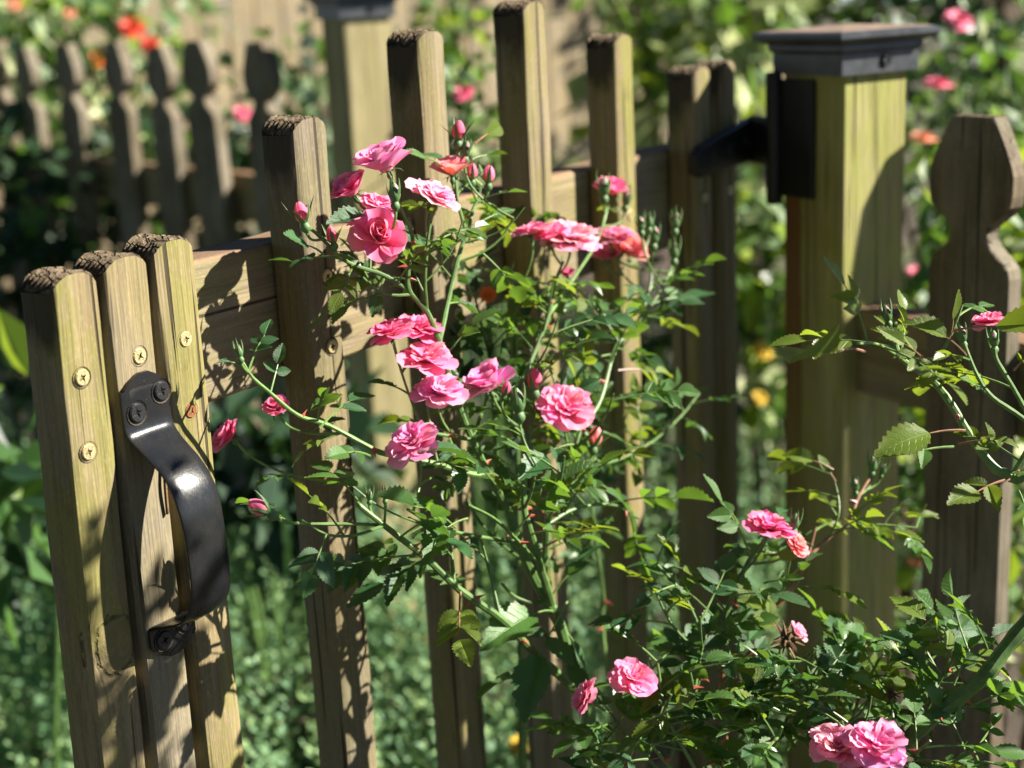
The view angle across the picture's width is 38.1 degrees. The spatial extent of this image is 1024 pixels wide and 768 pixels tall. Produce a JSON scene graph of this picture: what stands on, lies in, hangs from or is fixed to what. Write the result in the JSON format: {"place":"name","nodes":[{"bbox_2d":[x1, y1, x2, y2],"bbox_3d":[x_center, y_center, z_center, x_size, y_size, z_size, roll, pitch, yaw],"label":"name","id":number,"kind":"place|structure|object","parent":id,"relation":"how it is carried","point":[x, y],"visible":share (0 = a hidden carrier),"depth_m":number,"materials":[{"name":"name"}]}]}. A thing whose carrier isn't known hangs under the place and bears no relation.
{"place":"outdoors","nodes":[
{"label":"outdoors","id":0,"kind":"place"},
{"bbox_2d":[74,0,409,31],"label":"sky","id":1,"kind":"structure","parent":0,"point":[224,0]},
{"bbox_2d":[421,236,557,767],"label":"rose bush","id":2,"kind":"object","parent":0,"point":[488,294],"visible":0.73,"depth_m":1.21,"materials":[{"name":"green plant"}]},
{"bbox_2d":[0,0,1023,767],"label":"ground","id":3,"kind":"structure","parent":0,"point":[1014,722],"depth_m":2.96,"materials":[{"name":"green plant"}]},
{"bbox_2d":[0,310,60,767],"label":"broadleaf plant","id":4,"kind":"object","parent":3,"relation":"on","point":[21,491],"visible":0.76,"depth_m":1.82,"materials":[{"name":"green plant"}]},
{"bbox_2d":[10,0,139,83],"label":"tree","id":5,"kind":"object","parent":3,"relation":"on","point":[32,10],"visible":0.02,"depth_m":6.27,"materials":[{"name":"green plant"}]},
{"bbox_2d":[0,18,185,284],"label":"leafy shrub","id":6,"kind":"object","parent":3,"relation":"on","point":[16,108],"visible":0.23,"depth_m":3.41,"materials":[{"name":"green plant"}]},
{"bbox_2d":[0,0,238,251],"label":"climbing shrub","id":7,"kind":"object","parent":3,"relation":"on","point":[45,23],"visible":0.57,"depth_m":3.90,"materials":[{"name":"green plant"}]},
{"bbox_2d":[0,0,428,658],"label":"picket fence","id":8,"kind":"object","parent":3,"relation":"on","point":[214,190],"visible":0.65,"depth_m":2.79,"materials":[{"name":"brown wood"}]},
{"bbox_2d":[0,76,476,431],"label":"dark shrub","id":9,"kind":"object","parent":3,"relation":"on","point":[34,244],"visible":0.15,"depth_m":3.25,"materials":[{"name":"green plant"}]},
{"bbox_2d":[175,2,330,429],"bbox_3d":[-0.561,-0.272,3.458,0.480,1.191,0.447,9,19,37],"label":"flower plant","id":10,"kind":"object","parent":3,"relation":"on","point":[240,129],"visible":0.25,"depth_m":3.33,"materials":[{"name":"green plant"}]},
{"bbox_2d":[250,28,333,179],"bbox_3d":[-0.475,-0.302,3.662,0.265,1.135,0.300,8,18,35],"label":"leafy shrub","id":11,"kind":"object","parent":3,"relation":"on","point":[292,80],"visible":0.16,"depth_m":3.52,"materials":[{"name":"green plant"}]},
{"bbox_2d":[208,364,407,764],"bbox_3d":[-0.353,0.282,2.308,0.372,0.696,0.456,3,16,21],"label":"broadleaf plant","id":12,"kind":"object","parent":3,"relation":"on","point":[238,472],"visible":0.43,"depth_m":2.21,"materials":[{"name":"green plant"}]},
{"bbox_2d":[0,0,784,289],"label":"board fence","id":13,"kind":"object","parent":3,"relation":"on","point":[568,35],"visible":0.05,"depth_m":7.31,"materials":[{"name":"beige wood"}]},
{"bbox_2d":[390,0,494,362],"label":"green shrub","id":14,"kind":"object","parent":3,"relation":"on","point":[456,57],"visible":0.34,"depth_m":4.17,"materials":[{"name":"green plant"}]},
{"bbox_2d":[386,33,555,682],"bbox_3d":[-0.056,-0.013,2.510,0.284,1.131,0.291,-3,15,0],"label":"flower plant","id":15,"kind":"object","parent":3,"relation":"on","point":[459,95],"visible":0.3,"depth_m":2.42,"materials":[{"name":"green plant"}]},
{"bbox_2d":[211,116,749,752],"bbox_3d":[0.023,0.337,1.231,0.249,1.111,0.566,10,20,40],"label":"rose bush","id":16,"kind":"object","parent":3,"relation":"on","point":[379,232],"visible":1,"depth_m":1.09,"materials":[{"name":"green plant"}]},
{"bbox_2d":[0,293,1023,767],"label":"ground cover","id":17,"kind":"object","parent":3,"relation":"on","point":[16,665],"visible":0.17,"depth_m":2.44,"materials":[{"name":"green plant"}]},
{"bbox_2d":[462,255,784,754],"bbox_3d":[0.187,0.152,2.521,0.813,0.785,1.376,-3,15,0],"label":"leafy shrub","id":18,"kind":"object","parent":3,"relation":"on","point":[774,375],"visible":0.23,"depth_m":2.85,"materials":[{"name":"green plant"}]},
{"bbox_2d":[544,0,820,165],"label":"silvery shrub","id":19,"kind":"object","parent":3,"relation":"on","point":[660,21],"visible":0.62,"depth_m":3.54,"materials":[{"name":"green plant"}]},
{"bbox_2d":[603,0,864,243],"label":"lime shrub","id":20,"kind":"object","parent":3,"relation":"on","point":[811,15],"visible":0.14,"depth_m":4.52,"materials":[{"name":"green plant"}]},
{"bbox_2d":[736,62,784,587],"bbox_3d":[0.512,-0.031,2.630,0.353,1.050,0.776,-3,15,0],"label":"leafy shrub","id":21,"kind":"object","parent":3,"relation":"on","point":[758,297],"visible":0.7,"depth_m":2.75,"materials":[{"name":"green plant"}]},
{"bbox_2d":[522,447,1023,767],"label":"rose bush","id":22,"kind":"object","parent":3,"relation":"on","point":[867,741],"visible":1,"depth_m":1.05,"materials":[{"name":"green plant"}]},
{"bbox_2d":[614,0,1023,250],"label":"tree","id":23,"kind":"object","parent":3,"relation":"on","point":[1011,10],"visible":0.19,"depth_m":4.71,"materials":[{"name":"green plant"}]},
{"bbox_2d":[745,0,1023,411],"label":"flowering shrub","id":24,"kind":"object","parent":3,"relation":"on","point":[1007,86],"visible":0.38,"depth_m":2.90,"materials":[{"name":"green plant"}]},
{"bbox_2d":[752,24,1023,767],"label":"picket fence","id":25,"kind":"object","parent":3,"relation":"on","point":[842,412],"visible":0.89,"depth_m":1.48,"materials":[{"name":"brown wood"}]},
{"bbox_2d":[20,0,815,767],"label":"garden gate","id":26,"kind":"structure","parent":25,"relation":"attached to","point":[130,346],"depth_m":1.12,"materials":[{"name":"brown wood"}]},
{"bbox_2d":[163,479,169,514],"bbox_3d":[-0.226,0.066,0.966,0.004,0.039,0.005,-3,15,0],"label":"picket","id":27,"kind":"object","parent":26,"relation":"attached to","point":[166,498],"visible":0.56,"depth_m":0.97,"materials":[{"name":"brown wood"}]},
{"bbox_2d":[768,256,1023,525],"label":"rose bush","id":28,"kind":"object","parent":3,"relation":"on","point":[906,438],"visible":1,"depth_m":0.97,"materials":[{"name":"green plant"}]},
{"bbox_2d":[895,158,1020,708],"bbox_3d":[0.637,0.132,2.240,0.308,0.925,0.535,-3,15,0],"label":"leafy shrub","id":29,"kind":"object","parent":3,"relation":"on","point":[919,277],"visible":0.17,"depth_m":2.24,"materials":[{"name":"green plant"}]},
{"bbox_2d":[895,406,1023,767],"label":"leafy shrub","id":30,"kind":"object","parent":3,"relation":"on","point":[904,579],"visible":0.09,"depth_m":1.98,"materials":[{"name":"green plant"}]},
{"bbox_2d":[904,105,1023,547],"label":"lime plant","id":31,"kind":"object","parent":3,"relation":"on","point":[1014,229],"visible":0.1,"depth_m":2.19,"materials":[{"name":"green plant"}]},
{"bbox_2d":[824,0,943,23],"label":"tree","id":32,"kind":"object","parent":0,"point":[867,18],"visible":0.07,"depth_m":8.92,"materials":[{"name":"green plant"}]}
]}

